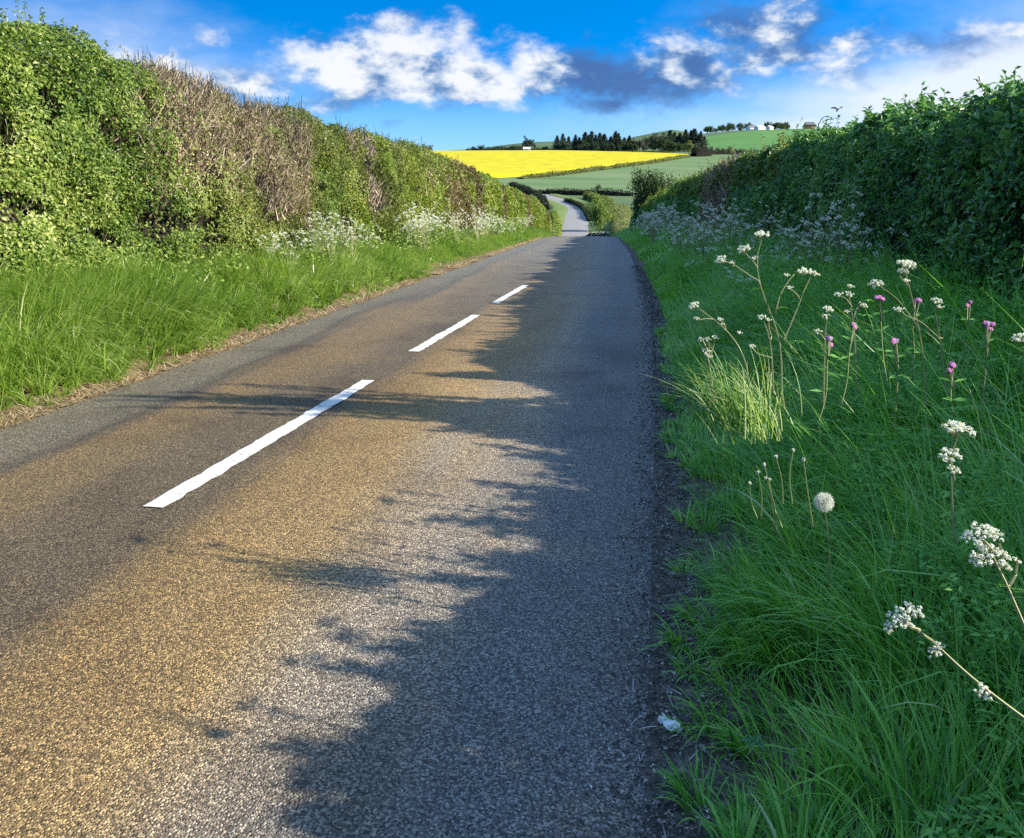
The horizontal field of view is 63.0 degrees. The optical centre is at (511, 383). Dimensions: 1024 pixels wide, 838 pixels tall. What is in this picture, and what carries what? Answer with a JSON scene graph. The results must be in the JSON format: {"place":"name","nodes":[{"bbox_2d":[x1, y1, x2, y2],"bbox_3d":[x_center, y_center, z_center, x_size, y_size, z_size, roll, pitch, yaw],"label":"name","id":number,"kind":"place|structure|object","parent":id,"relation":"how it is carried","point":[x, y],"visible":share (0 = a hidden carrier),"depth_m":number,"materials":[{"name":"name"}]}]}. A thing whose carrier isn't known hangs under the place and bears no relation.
{"place":"outdoors","nodes":[
{"label":"outdoors","id":0,"kind":"place"},
{"bbox_2d":[0,236,554,428],"bbox_3d":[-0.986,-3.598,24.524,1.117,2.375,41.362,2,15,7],"label":"cut grass","id":1,"kind":"structure","parent":0,"point":[34,410],"depth_m":8.35,"materials":[{"name":"plant"}]},
{"bbox_2d":[0,225,555,417],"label":"verge","id":2,"kind":"structure","parent":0,"point":[335,293],"depth_m":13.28,"materials":[{"name":"plant"}]},
{"bbox_2d":[0,0,167,293],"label":"hedge","id":3,"kind":"object","parent":2,"relation":"on","point":[54,107],"visible":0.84,"depth_m":9.29,"materials":[{"name":"green plant"}]},
{"bbox_2d":[88,45,346,268],"bbox_3d":[-4.942,-3.512,14.064,2.338,3.561,8.335,3,15,10],"label":"hedge","id":4,"kind":"object","parent":2,"relation":"on","point":[213,167],"visible":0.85,"depth_m":12.54,"materials":[{"name":"green plant"}]},
{"bbox_2d":[0,217,525,342],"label":"hedge foot weeds","id":5,"kind":"object","parent":2,"relation":"on","point":[509,221],"visible":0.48,"depth_m":15.04,"materials":[{"name":"green plant"}]},
{"bbox_2d":[255,234,280,259],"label":"cow parsley","id":6,"kind":"object","parent":2,"relation":"on","point":[273,235],"visible":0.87,"depth_m":13.22,"materials":[{"name":"white plant"}]},
{"bbox_2d":[273,231,307,265],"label":"cow parsley","id":7,"kind":"object","parent":2,"relation":"on","point":[291,247],"visible":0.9,"depth_m":13.18,"materials":[{"name":"white plant"}]},
{"bbox_2d":[299,211,339,252],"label":"cow parsley","id":8,"kind":"object","parent":2,"relation":"on","point":[322,228],"visible":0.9,"depth_m":14.95,"materials":[{"name":"white plant"}]},
{"bbox_2d":[308,216,340,256],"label":"cow parsley","id":9,"kind":"object","parent":2,"relation":"on","point":[323,237],"visible":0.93,"depth_m":14.79,"materials":[{"name":"white plant"}]},
{"bbox_2d":[312,226,345,266],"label":"cow parsley","id":10,"kind":"object","parent":2,"relation":"on","point":[331,252],"visible":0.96,"depth_m":14.47,"materials":[{"name":"white plant"}]},
{"bbox_2d":[324,215,361,253],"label":"cow parsley","id":11,"kind":"object","parent":2,"relation":"on","point":[341,239],"visible":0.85,"depth_m":15.36,"materials":[{"name":"white plant"}]},
{"bbox_2d":[331,219,367,264],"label":"cow parsley","id":12,"kind":"object","parent":2,"relation":"on","point":[352,240],"visible":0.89,"depth_m":15.48,"materials":[{"name":"white plant"}]},
{"bbox_2d":[282,96,436,245],"bbox_3d":[-3.839,-5.222,22.036,2.166,3.869,10.917,2,15,7],"label":"hedge","id":13,"kind":"object","parent":2,"relation":"on","point":[387,179],"visible":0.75,"depth_m":20.98,"materials":[{"name":"green plant"}]},
{"bbox_2d":[396,204,415,243],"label":"cow parsley","id":14,"kind":"object","parent":2,"relation":"on","point":[407,220],"visible":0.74,"depth_m":21.38,"materials":[{"name":"white plant"}]},
{"bbox_2d":[403,201,436,247],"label":"cow parsley","id":15,"kind":"object","parent":2,"relation":"on","point":[421,221],"visible":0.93,"depth_m":20.62,"materials":[{"name":"white plant"}]},
{"bbox_2d":[410,207,439,253],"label":"cow parsley","id":16,"kind":"object","parent":2,"relation":"on","point":[425,241],"visible":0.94,"depth_m":20.42,"materials":[{"name":"white plant"}]},
{"bbox_2d":[412,138,489,231],"bbox_3d":[-2.521,-7.321,32.612,2.243,4.222,13.341,1,15,5],"label":"hedge","id":17,"kind":"object","parent":2,"relation":"on","point":[456,190],"visible":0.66,"depth_m":31.28,"materials":[{"name":"green plant"}]},
{"bbox_2d":[465,204,488,236],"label":"cow parsley","id":18,"kind":"object","parent":2,"relation":"on","point":[476,222],"visible":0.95,"depth_m":28.68,"materials":[{"name":"white plant"}]},
{"bbox_2d":[466,165,553,234],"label":"hedge","id":19,"kind":"object","parent":2,"relation":"on","point":[505,201],"visible":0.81,"depth_m":49.20,"materials":[{"name":"green plant"}]},
{"bbox_2d":[0,194,654,837],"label":"road","id":20,"kind":"structure","parent":0,"point":[378,606],"depth_m":3.47,"materials":[{"name":"grey asphalt"}]},
{"bbox_2d":[144,380,373,506],"bbox_3d":[-1.509,0.295,5.656,0.147,0.122,3.040,3,15,10],"label":"road marking","id":21,"kind":"object","parent":20,"relation":"on","point":[193,483],"visible":1,"depth_m":5.11,"materials":[{"name":"paint"}]},
{"bbox_2d":[409,315,478,351],"bbox_3d":[-0.733,-0.621,9.787,0.145,0.122,2.804,3,15,10],"label":"road marking","id":22,"kind":"object","parent":20,"relation":"on","point":[431,341],"visible":1,"depth_m":9.50,"materials":[{"name":"paint"}]},
{"bbox_2d":[491,285,527,302],"bbox_3d":[-0.001,-1.492,13.781,0.141,0.132,2.839,3,15,10],"label":"road marking","id":23,"kind":"object","parent":20,"relation":"on","point":[504,297],"visible":1,"depth_m":13.57,"materials":[{"name":"paint"}]},
{"bbox_2d":[0,0,1023,149],"label":"sky","id":24,"kind":"structure","parent":0,"point":[447,74],"materials":[{"name":"blue"}]},
{"bbox_2d":[547,199,567,226],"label":"verge","id":25,"kind":"structure","parent":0,"point":[561,209],"depth_m":219.24,"materials":[{"name":"green plant"}]},
{"bbox_2d":[507,181,550,209],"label":"hedge","id":26,"kind":"object","parent":25,"relation":"on","point":[542,198],"visible":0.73,"depth_m":258.72,"materials":[{"name":"green plant"}]},
{"bbox_2d":[549,210,561,235],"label":"hedge","id":27,"kind":"object","parent":25,"relation":"on","point":[557,224],"visible":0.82,"depth_m":153.33,"materials":[{"name":"green plant"}]},
{"bbox_2d":[549,194,611,233],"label":"verge","id":28,"kind":"structure","parent":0,"point":[606,229],"depth_m":163.27,"materials":[{"name":"green plant"}]},
{"bbox_2d":[563,198,590,220],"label":"hedge","id":29,"kind":"object","parent":28,"relation":"on","point":[576,203],"visible":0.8,"depth_m":221.41,"materials":[{"name":"green plant"}]},
{"bbox_2d":[538,187,633,195],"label":"hedge","id":30,"kind":"object","parent":28,"relation":"on","point":[573,191],"visible":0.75,"depth_m":296.21,"materials":[{"name":"green plant"}]},
{"bbox_2d":[585,231,611,236],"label":"parsley","id":31,"kind":"object","parent":28,"relation":"on","point":[599,234],"visible":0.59,"depth_m":130.27,"materials":[{"name":"plant"}]},
{"bbox_2d":[582,191,617,216],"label":"hedge","id":32,"kind":"object","parent":28,"relation":"on","point":[587,195],"visible":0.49,"depth_m":241.86,"materials":[{"name":"green plant"}]},
{"bbox_2d":[583,190,617,230],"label":"bushy tree","id":33,"kind":"object","parent":28,"relation":"on","point":[600,213],"visible":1,"depth_m":148.62,"materials":[{"name":"green plant"}]},
{"bbox_2d":[610,203,631,235],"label":"hedge","id":34,"kind":"object","parent":28,"relation":"on","point":[622,220],"visible":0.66,"depth_m":150.35,"materials":[{"name":"green plant"}]},
{"bbox_2d":[497,155,739,192],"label":"green field","id":35,"kind":"structure","parent":0,"point":[617,179],"depth_m":411.78,"materials":[{"name":"green plant"}]},
{"bbox_2d":[516,155,690,178],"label":"hedge","id":36,"kind":"object","parent":35,"relation":"on","point":[584,169],"visible":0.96,"depth_m":454.87,"materials":[{"name":"green plant"}]},
{"bbox_2d":[689,145,712,156],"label":"tree","id":37,"kind":"object","parent":35,"relation":"on","point":[698,152],"visible":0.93,"depth_m":606.64,"materials":[{"name":"green plant"}]},
{"bbox_2d":[445,128,816,227],"bbox_3d":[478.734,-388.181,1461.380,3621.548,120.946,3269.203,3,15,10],"label":"terrain","id":38,"kind":"structure","parent":0,"point":[625,200],"depth_m":968.27,"materials":[{"name":"green plant"}]},
{"bbox_2d":[522,136,535,146],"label":"broadleaf tree","id":39,"kind":"object","parent":38,"relation":"on","point":[527,142],"visible":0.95,"depth_m":753.18,"materials":[{"name":"green plant"}]},
{"bbox_2d":[432,150,687,177],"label":"rapeseed crop","id":40,"kind":"object","parent":38,"relation":"on","point":[503,163],"visible":0.52,"depth_m":547.19,"materials":[{"name":"yellow plant"}]},
{"bbox_2d":[559,139,570,149],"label":"broadleaf tree","id":41,"kind":"object","parent":38,"relation":"on","point":[566,145],"visible":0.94,"depth_m":730.78,"materials":[{"name":"green plant"}]},
{"bbox_2d":[610,131,619,150],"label":"conifer tree","id":42,"kind":"object","parent":38,"relation":"on","point":[615,135],"visible":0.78,"depth_m":739.92,"materials":[{"name":"green plant"}]},
{"bbox_2d":[655,135,670,152],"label":"broadleaf tree","id":43,"kind":"object","parent":38,"relation":"on","point":[663,142],"visible":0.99,"depth_m":670.98,"materials":[{"name":"green plant"}]},
{"bbox_2d":[658,130,679,151],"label":"conifer tree","id":44,"kind":"object","parent":38,"relation":"on","point":[669,134],"visible":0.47,"depth_m":685.91,"materials":[{"name":"green plant"}]},
{"bbox_2d":[679,129,690,150],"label":"conifer tree","id":45,"kind":"object","parent":38,"relation":"on","point":[685,137],"visible":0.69,"depth_m":707.18,"materials":[{"name":"green plant"}]},
{"bbox_2d":[708,148,760,153],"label":"hedge","id":46,"kind":"object","parent":38,"relation":"on","point":[728,151],"visible":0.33,"depth_m":651.68,"materials":[{"name":"green plant"}]},
{"bbox_2d":[705,128,842,150],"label":"hill field","id":47,"kind":"structure","parent":0,"point":[747,140],"depth_m":912.34,"materials":[{"name":"green plant"}]},
{"bbox_2d":[616,237,947,837],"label":"roadside soil","id":48,"kind":"structure","parent":0,"point":[652,740],"depth_m":2.74,"materials":[{"name":"brown soil"}]},
{"bbox_2d":[558,264,774,837],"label":"roadside grit","id":49,"kind":"object","parent":48,"relation":"on","point":[662,699],"visible":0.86,"depth_m":3.14,"materials":[{"name":"grey gravel"}]},
{"bbox_2d":[658,713,684,730],"bbox_3d":[0.486,1.036,2.543,0.092,0.026,0.052,12,19,38],"label":"paper scrap","id":50,"kind":"object","parent":48,"relation":"on","point":[668,722],"visible":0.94,"depth_m":2.54,"materials":[{"name":"white paper"}]},
{"bbox_2d":[609,213,1023,837],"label":"verge","id":51,"kind":"structure","parent":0,"point":[807,696],"depth_m":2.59,"materials":[{"name":"plant"}]},
{"bbox_2d":[642,214,663,245],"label":"cow parsley","id":52,"kind":"object","parent":51,"relation":"on","point":[657,230],"visible":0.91,"depth_m":26.84,"materials":[{"name":"white plant"}]},
{"bbox_2d":[626,166,680,223],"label":"hawthorn tree","id":53,"kind":"object","parent":51,"relation":"on","point":[651,184],"visible":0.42,"depth_m":72.65,"materials":[{"name":"green plant"}]},
{"bbox_2d":[629,171,690,228],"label":"hedge","id":54,"kind":"object","parent":51,"relation":"on","point":[667,197],"visible":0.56,"depth_m":51.27,"materials":[{"name":"green plant"}]},
{"bbox_2d":[657,203,685,237],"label":"cow parsley","id":55,"kind":"object","parent":51,"relation":"on","point":[669,216],"visible":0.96,"depth_m":25.45,"materials":[{"name":"white plant"}]},
{"bbox_2d":[661,212,698,257],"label":"cow parsley","id":56,"kind":"object","parent":51,"relation":"on","point":[687,241],"visible":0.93,"depth_m":16.53,"materials":[{"name":"white plant"}]},
{"bbox_2d":[673,206,720,254],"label":"cow parsley","id":57,"kind":"object","parent":51,"relation":"on","point":[694,230],"visible":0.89,"depth_m":16.45,"materials":[{"name":"white plant"}]},
{"bbox_2d":[684,241,717,284],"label":"cow parsley","id":58,"kind":"object","parent":51,"relation":"on","point":[698,257],"visible":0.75,"depth_m":13.13,"materials":[{"name":"white plant"}]},
{"bbox_2d":[691,200,717,235],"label":"cow parsley","id":59,"kind":"object","parent":51,"relation":"on","point":[705,212],"visible":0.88,"depth_m":23.79,"materials":[{"name":"white plant"}]},
{"bbox_2d":[683,211,730,269],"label":"cow parsley","id":60,"kind":"object","parent":51,"relation":"on","point":[703,245],"visible":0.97,"depth_m":13.69,"materials":[{"name":"white plant"}]},
{"bbox_2d":[698,335,718,408],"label":"cow parsley","id":61,"kind":"object","parent":51,"relation":"on","point":[707,350],"visible":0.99,"depth_m":3.00,"materials":[{"name":"white plant"}]},
{"bbox_2d":[694,203,731,238],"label":"cow parsley","id":62,"kind":"object","parent":51,"relation":"on","point":[713,219],"visible":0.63,"depth_m":18.60,"materials":[{"name":"white plant"}]},
{"bbox_2d":[702,200,735,236],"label":"cow parsley","id":63,"kind":"object","parent":51,"relation":"on","point":[723,218],"visible":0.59,"depth_m":18.61,"materials":[{"name":"white plant"}]},
{"bbox_2d":[688,302,749,392],"bbox_3d":[0.749,-0.133,3.012,0.240,0.321,0.051,4,16,16],"label":"cow parsley","id":64,"kind":"object","parent":51,"relation":"on","point":[697,306],"visible":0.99,"depth_m":3.00,"materials":[{"name":"white plant"}]},
{"bbox_2d":[640,340,802,444],"bbox_3d":[0.764,0.014,3.010,0.567,0.359,0.579,-11,19,-36],"label":"grass tussock","id":65,"kind":"object","parent":51,"relation":"on","point":[758,416],"depth_m":2.96,"materials":[{"name":"green plant"}]},
{"bbox_2d":[702,198,747,250],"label":"cow parsley","id":66,"kind":"object","parent":51,"relation":"on","point":[734,223],"visible":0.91,"depth_m":15.80,"materials":[{"name":"white plant"}]},
{"bbox_2d":[715,207,761,258],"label":"cow parsley","id":67,"kind":"object","parent":51,"relation":"on","point":[743,214],"visible":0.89,"depth_m":13.59,"materials":[{"name":"white plant"}]},
{"bbox_2d":[723,271,757,306],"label":"cow parsley","id":68,"kind":"object","parent":51,"relation":"on","point":[739,281],"visible":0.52,"depth_m":8.91,"materials":[{"name":"plant"}]},
{"bbox_2d":[672,116,813,239],"bbox_3d":[7.276,-6.071,27.548,2.487,4.401,23.252,2,15,6],"label":"hedge","id":69,"kind":"object","parent":51,"relation":"on","point":[745,179],"visible":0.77,"depth_m":22.36,"materials":[{"name":"green plant"}]},
{"bbox_2d":[738,734,767,751],"bbox_3d":[0.520,0.771,1.797,0.066,0.013,0.060,3,15,10],"label":"dock plant","id":70,"kind":"object","parent":51,"relation":"on","point":[752,740],"visible":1,"depth_m":1.80,"materials":[{"name":"green plant"}]},
{"bbox_2d":[737,314,773,392],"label":"cow parsley","id":71,"kind":"object","parent":51,"relation":"on","point":[769,338],"visible":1,"depth_m":2.95,"materials":[{"name":"white plant"}]},
{"bbox_2d":[746,196,782,242],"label":"cow parsley","id":72,"kind":"object","parent":51,"relation":"on","point":[766,215],"visible":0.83,"depth_m":15.04,"materials":[{"name":"white plant"}]},
{"bbox_2d":[714,230,819,408],"bbox_3d":[0.911,-0.233,3.017,0.378,0.623,0.178,3,15,10],"label":"cow parsley","id":73,"kind":"object","parent":51,"relation":"on","point":[761,232],"visible":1,"depth_m":3.00,"materials":[{"name":"white plant"}]},
{"bbox_2d":[789,448,794,503],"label":"dandelion","id":74,"kind":"object","parent":51,"relation":"on","point":[793,449],"visible":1,"depth_m":2.00,"materials":[{"name":"green plant"}]},
{"bbox_2d":[773,220,834,287],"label":"cow parsley","id":75,"kind":"object","parent":51,"relation":"on","point":[789,230],"visible":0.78,"depth_m":9.22,"materials":[{"name":"white plant"}]},
{"bbox_2d":[768,193,842,261],"bbox_3d":[3.857,-1.788,11.023,0.813,1.421,1.014,-14,21,-43],"label":"cow parsley","id":76,"kind":"object","parent":51,"relation":"on","point":[797,242],"visible":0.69,"depth_m":11.03,"materials":[{"name":"white plant"}]},
{"bbox_2d":[801,458,813,525],"bbox_3d":[0.707,0.259,2.000,0.010,0.158,0.052,-7,16,-25],"label":"dandelion","id":77,"kind":"object","parent":51,"relation":"on","point":[803,459],"visible":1,"depth_m":2.00,"materials":[{"name":"green plant"}]},
{"bbox_2d":[784,193,858,270],"bbox_3d":[3.593,-1.480,9.597,0.795,1.390,0.992,1,15,5],"label":"cow parsley","id":78,"kind":"object","parent":51,"relation":"on","point":[794,229],"visible":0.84,"depth_m":9.56,"materials":[{"name":"white plant"}]},
{"bbox_2d":[808,336,838,419],"bbox_3d":[1.172,-0.020,3.105,0.096,0.300,0.126,10,18,33],"label":"red campion","id":79,"kind":"object","parent":51,"relation":"on","point":[829,339],"visible":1,"depth_m":3.10,"materials":[{"name":"pink plant"}]},
{"bbox_2d":[813,305,833,408],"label":"cow parsley","id":80,"kind":"object","parent":51,"relation":"on","point":[823,314],"visible":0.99,"depth_m":3.30,"materials":[{"name":"white plant"}]},
{"bbox_2d":[813,492,834,586],"bbox_3d":[0.727,0.360,1.960,0.051,0.215,0.075,3,15,10],"label":"dandelion","id":81,"kind":"object","parent":51,"relation":"on","point":[824,503],"visible":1,"depth_m":1.95,"materials":[{"name":"white plant"}]},
{"bbox_2d":[799,211,864,268],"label":"cow parsley","id":82,"kind":"object","parent":51,"relation":"on","point":[825,239],"visible":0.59,"depth_m":9.65,"materials":[{"name":"white plant"}]},
{"bbox_2d":[833,284,867,393],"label":"cow parsley","id":83,"kind":"object","parent":51,"relation":"on","point":[849,303],"visible":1,"depth_m":3.79,"materials":[{"name":"white plant"}]},
{"bbox_2d":[838,322,865,403],"bbox_3d":[1.299,-0.080,3.214,0.122,0.303,0.086,-9,17,-30],"label":"red campion","id":84,"kind":"object","parent":51,"relation":"on","point":[854,326],"visible":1,"depth_m":3.20,"materials":[{"name":"pink plant"}]},
{"bbox_2d":[824,215,884,274],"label":"cow parsley","id":85,"kind":"object","parent":51,"relation":"on","point":[837,217],"visible":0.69,"depth_m":8.85,"materials":[{"name":"white plant"}]},
{"bbox_2d":[805,204,908,283],"bbox_3d":[3.597,-1.223,8.659,0.723,1.264,0.902,-12,19,-37],"label":"cow parsley","id":86,"kind":"object","parent":51,"relation":"on","point":[852,244],"visible":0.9,"depth_m":8.54,"materials":[{"name":"white plant"}]},
{"bbox_2d":[828,191,891,265],"bbox_3d":[3.840,-1.532,9.661,0.978,1.370,0.784,-6,16,-20],"label":"cow parsley","id":87,"kind":"object","parent":51,"relation":"on","point":[835,234],"visible":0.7,"depth_m":9.45,"materials":[{"name":"white plant"}]},
{"bbox_2d":[871,295,891,380],"bbox_3d":[1.515,-0.191,3.413,0.104,0.340,0.070,14,20,43],"label":"red campion","id":88,"kind":"object","parent":51,"relation":"on","point":[876,297],"visible":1,"depth_m":3.40,"materials":[{"name":"pink plant"}]},
{"bbox_2d":[764,66,1023,291],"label":"hedge","id":89,"kind":"object","parent":51,"relation":"on","point":[879,162],"visible":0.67,"depth_m":9.88,"materials":[{"name":"green plant"}]},
{"bbox_2d":[884,338,910,427],"bbox_3d":[1.434,-0.006,3.106,0.101,0.329,0.105,3,15,10],"label":"red campion","id":90,"kind":"object","parent":51,"relation":"on","point":[894,341],"visible":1,"depth_m":3.10,"materials":[{"name":"pink plant"}]},
{"bbox_2d":[867,260,931,408],"bbox_3d":[1.690,-0.225,3.646,0.295,0.626,0.160,7,16,25],"label":"cow parsley","id":91,"kind":"object","parent":51,"relation":"on","point":[905,267],"visible":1,"depth_m":3.60,"materials":[{"name":"white plant"}]},
{"bbox_2d":[905,298,921,380],"bbox_3d":[1.740,-0.197,3.616,0.080,0.351,0.137,3,15,10],"label":"red campion","id":92,"kind":"object","parent":51,"relation":"on","point":[918,300],"visible":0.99,"depth_m":3.60,"materials":[{"name":"pink plant"}]},
{"bbox_2d":[893,297,949,393],"bbox_3d":[1.675,-0.163,3.426,0.242,0.383,0.121,3,15,10],"label":"cow parsley","id":93,"kind":"object","parent":51,"relation":"on","point":[936,305],"visible":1,"depth_m":3.40,"materials":[{"name":"white plant"}]},
{"bbox_2d":[938,362,966,448],"bbox_3d":[1.430,0.069,2.722,0.079,0.283,0.097,-8,17,-28],"label":"red campion","id":94,"kind":"object","parent":51,"relation":"on","point":[950,370],"visible":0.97,"depth_m":2.70,"materials":[{"name":"pink plant"}]},
{"bbox_2d":[883,601,1023,719],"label":"cow parsley","id":95,"kind":"object","parent":51,"relation":"on","point":[918,630],"visible":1,"depth_m":1.15,"materials":[{"name":"white plant"}]},
{"bbox_2d":[937,420,975,542],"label":"cow parsley","id":96,"kind":"object","parent":51,"relation":"on","point":[961,426],"visible":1,"depth_m":2.00,"materials":[{"name":"white plant"}]},
{"bbox_2d":[903,69,1023,332],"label":"hedge","id":97,"kind":"object","parent":51,"relation":"on","point":[991,143],"visible":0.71,"depth_m":6.68,"materials":[{"name":"green plant"}]},
{"bbox_2d":[954,300,978,385],"bbox_3d":[2.012,-0.178,3.707,0.125,0.385,0.091,-12,19,-38],"label":"red campion","id":98,"kind":"object","parent":51,"relation":"on","point":[968,316],"visible":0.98,"depth_m":3.70,"materials":[{"name":"pink plant"}]},
{"bbox_2d":[971,321,1000,419],"bbox_3d":[1.711,-0.051,3.018,0.083,0.346,0.110,-5,16,-19],"label":"red campion","id":99,"kind":"object","parent":51,"relation":"on","point":[987,326],"visible":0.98,"depth_m":3.00,"materials":[{"name":"pink plant"}]},
{"bbox_2d":[960,521,1023,627],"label":"cow parsley","id":100,"kind":"object","parent":51,"relation":"on","point":[1002,562],"visible":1,"depth_m":1.12,"materials":[{"name":"white plant"}]},
{"bbox_2d":[1012,333,1023,348],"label":"cow parsley","id":101,"kind":"object","parent":51,"relation":"on","point":[1020,340],"visible":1,"depth_m":2.60,"materials":[{"name":"white plant"}]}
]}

